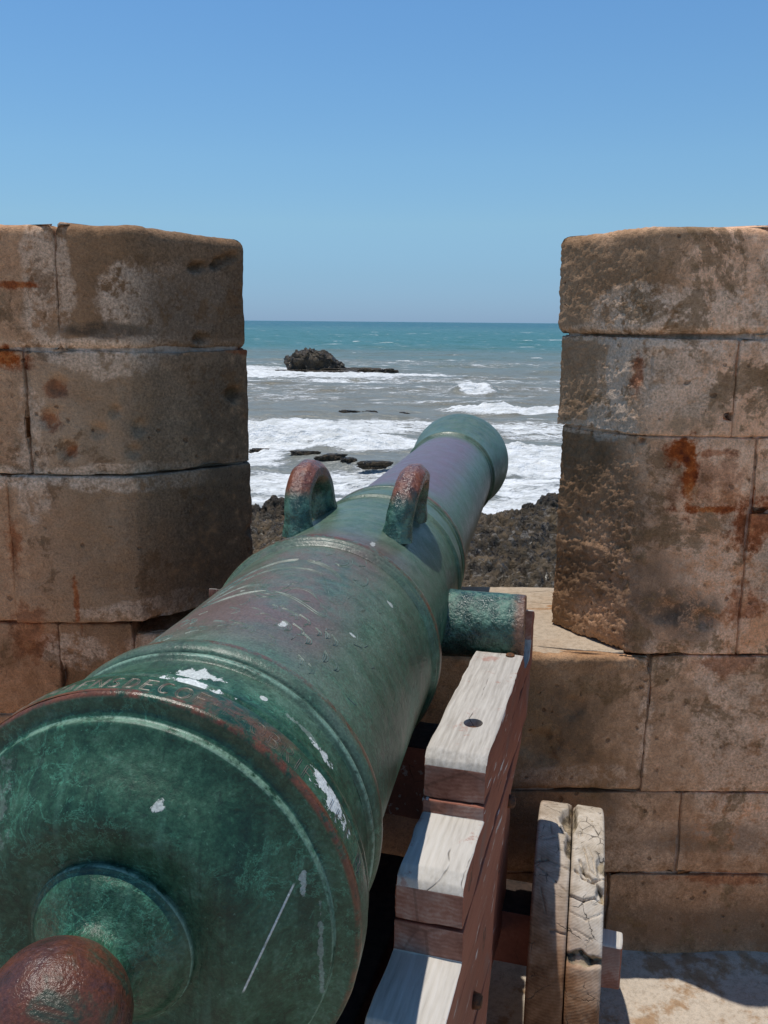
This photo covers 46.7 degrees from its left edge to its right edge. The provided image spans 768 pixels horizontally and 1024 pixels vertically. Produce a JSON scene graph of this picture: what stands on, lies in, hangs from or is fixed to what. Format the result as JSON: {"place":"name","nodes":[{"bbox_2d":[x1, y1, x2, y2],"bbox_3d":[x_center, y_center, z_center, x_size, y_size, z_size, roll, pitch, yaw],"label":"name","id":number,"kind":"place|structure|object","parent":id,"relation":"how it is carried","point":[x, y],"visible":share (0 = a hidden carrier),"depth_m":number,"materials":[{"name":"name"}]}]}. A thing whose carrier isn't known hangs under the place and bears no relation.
{"place":"outdoors","nodes":[
{"label":"outdoors","id":0,"kind":"place"},
{"bbox_2d":[0,0,767,322],"label":"sky","id":1,"kind":"structure","parent":0,"point":[366,160],"materials":[{"name":"blue"}]},
{"bbox_2d":[250,504,557,587],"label":"rocky shore","id":2,"kind":"structure","parent":0,"point":[513,548],"depth_m":37.26,"materials":[{"name":"brown stone"}]},
{"bbox_2d":[252,503,264,513],"bbox_3d":[-6.115,0.252,43.210,1.106,1.366,1.103,1,12,0],"label":"shore boulder","id":3,"kind":"object","parent":2,"relation":"on","point":[256,508],"visible":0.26,"depth_m":42.93,"materials":[{"name":"brown stone"}]},
{"bbox_2d":[262,495,283,517],"bbox_3d":[-5.247,0.105,43.605,1.739,1.936,1.512,10,15,37],"label":"shore boulder","id":4,"kind":"object","parent":2,"relation":"on","point":[275,503],"visible":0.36,"depth_m":43.12,"materials":[{"name":"brown stone"}]},
{"bbox_2d":[521,503,534,510],"bbox_3d":[7.354,0.010,45.000,0.766,0.969,0.745,-10,16,-41],"label":"shore boulder","id":5,"kind":"object","parent":2,"relation":"on","point":[530,505],"visible":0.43,"depth_m":44.78,"materials":[{"name":"brown stone"}]},
{"bbox_2d":[533,493,558,507],"bbox_3d":[8.389,0.042,45.430,1.888,2.162,1.722,-10,16,-39],"label":"shore boulder","id":6,"kind":"object","parent":2,"relation":"on","point":[550,499],"visible":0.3,"depth_m":44.90,"materials":[{"name":"grey stone"}]},
{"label":"rampart mass","id":7,"kind":"structure","parent":2,"relation":"on","visible":0},
{"bbox_2d":[0,587,767,953],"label":"parapet wall","id":8,"kind":"structure","parent":7,"relation":"on","point":[660,759],"depth_m":2.36,"materials":[{"name":"stone"}]},
{"bbox_2d":[0,222,252,622],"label":"merlon","id":9,"kind":"object","parent":8,"relation":"on","point":[125,488],"visible":0.98,"depth_m":2.20,"materials":[{"name":"stone"}]},
{"bbox_2d":[552,225,767,654],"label":"merlon","id":10,"kind":"object","parent":8,"relation":"on","point":[661,540],"visible":1,"depth_m":2.21,"materials":[{"name":"stone"}]},
{"bbox_2d":[486,950,767,1023],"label":"platform floor","id":11,"kind":"structure","parent":7,"relation":"on","point":[721,987],"depth_m":2.34,"materials":[{"name":"stone"}]},
{"bbox_2d":[209,589,622,1023],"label":"gun carriage","id":12,"kind":"object","parent":11,"relation":"on","point":[454,912],"visible":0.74,"depth_m":1.58,"materials":[{"name":"brown wood"}]},
{"bbox_2d":[0,414,526,1023],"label":"bronze cannon","id":13,"kind":"object","parent":12,"relation":"on","point":[194,806],"visible":1,"depth_m":0.89,"materials":[{"name":"green metal"}]},
{"bbox_2d":[241,321,568,514],"bbox_3d":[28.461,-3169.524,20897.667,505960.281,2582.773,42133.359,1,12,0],"label":"sea","id":14,"kind":"structure","parent":0,"point":[503,379],"depth_m":120.77,"materials":[{"name":"liquid"}]},
{"bbox_2d":[249,448,269,452],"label":"reef rock","id":15,"kind":"object","parent":14,"relation":"in","point":[252,450],"visible":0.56,"depth_m":67.64,"materials":[{"name":"grey stone"}]},
{"bbox_2d":[289,450,320,455],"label":"reef rock","id":16,"kind":"object","parent":14,"relation":"in","point":[297,452],"visible":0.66,"depth_m":65.43,"materials":[{"name":"grey stone"}]},
{"bbox_2d":[284,347,345,368],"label":"sea stack","id":17,"kind":"object","parent":14,"relation":"in","point":[306,358],"visible":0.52,"depth_m":174.19,"materials":[{"name":"grey stone"}]},
{"bbox_2d":[275,368,361,372],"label":"foam","id":18,"kind":"object","parent":14,"relation":"in","point":[333,370],"visible":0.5,"depth_m":173.49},
{"bbox_2d":[314,453,347,460],"bbox_3d":[-3.867,-3.817,64.024,2.554,0.768,0.988,1,12,0],"label":"reef rock","id":19,"kind":"object","parent":14,"relation":"in","point":[331,457],"visible":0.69,"depth_m":63.71,"materials":[{"name":"grey stone"}]},
{"bbox_2d":[340,457,357,463],"bbox_3d":[-2.457,-3.557,63.083,1.362,0.612,0.823,1,12,0],"label":"reef rock","id":20,"kind":"object","parent":14,"relation":"in","point":[348,460],"visible":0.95,"depth_m":62.93,"materials":[{"name":"grey stone"}]},
{"bbox_2d":[339,410,359,412],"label":"reef rock","id":21,"kind":"object","parent":14,"relation":"in","point":[347,411],"visible":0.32,"depth_m":93.27,"materials":[{"name":"grey stone"}]},
{"bbox_2d":[346,367,380,372],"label":"reef rock","id":22,"kind":"object","parent":14,"relation":"on","point":[368,369],"visible":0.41,"depth_m":177.66,"materials":[{"name":"grey stone"}]},
{"bbox_2d":[356,460,393,469],"bbox_3d":[-0.649,-3.226,61.440,2.643,0.603,0.887,1,12,0],"label":"reef rock","id":23,"kind":"object","parent":14,"relation":"in","point":[370,465],"visible":1,"depth_m":61.20,"materials":[{"name":"grey stone"}]},
{"bbox_2d":[374,368,398,372],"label":"reef rock","id":24,"kind":"object","parent":14,"relation":"in","point":[389,370],"visible":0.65,"depth_m":176.55,"materials":[{"name":"grey stone"}]}
]}

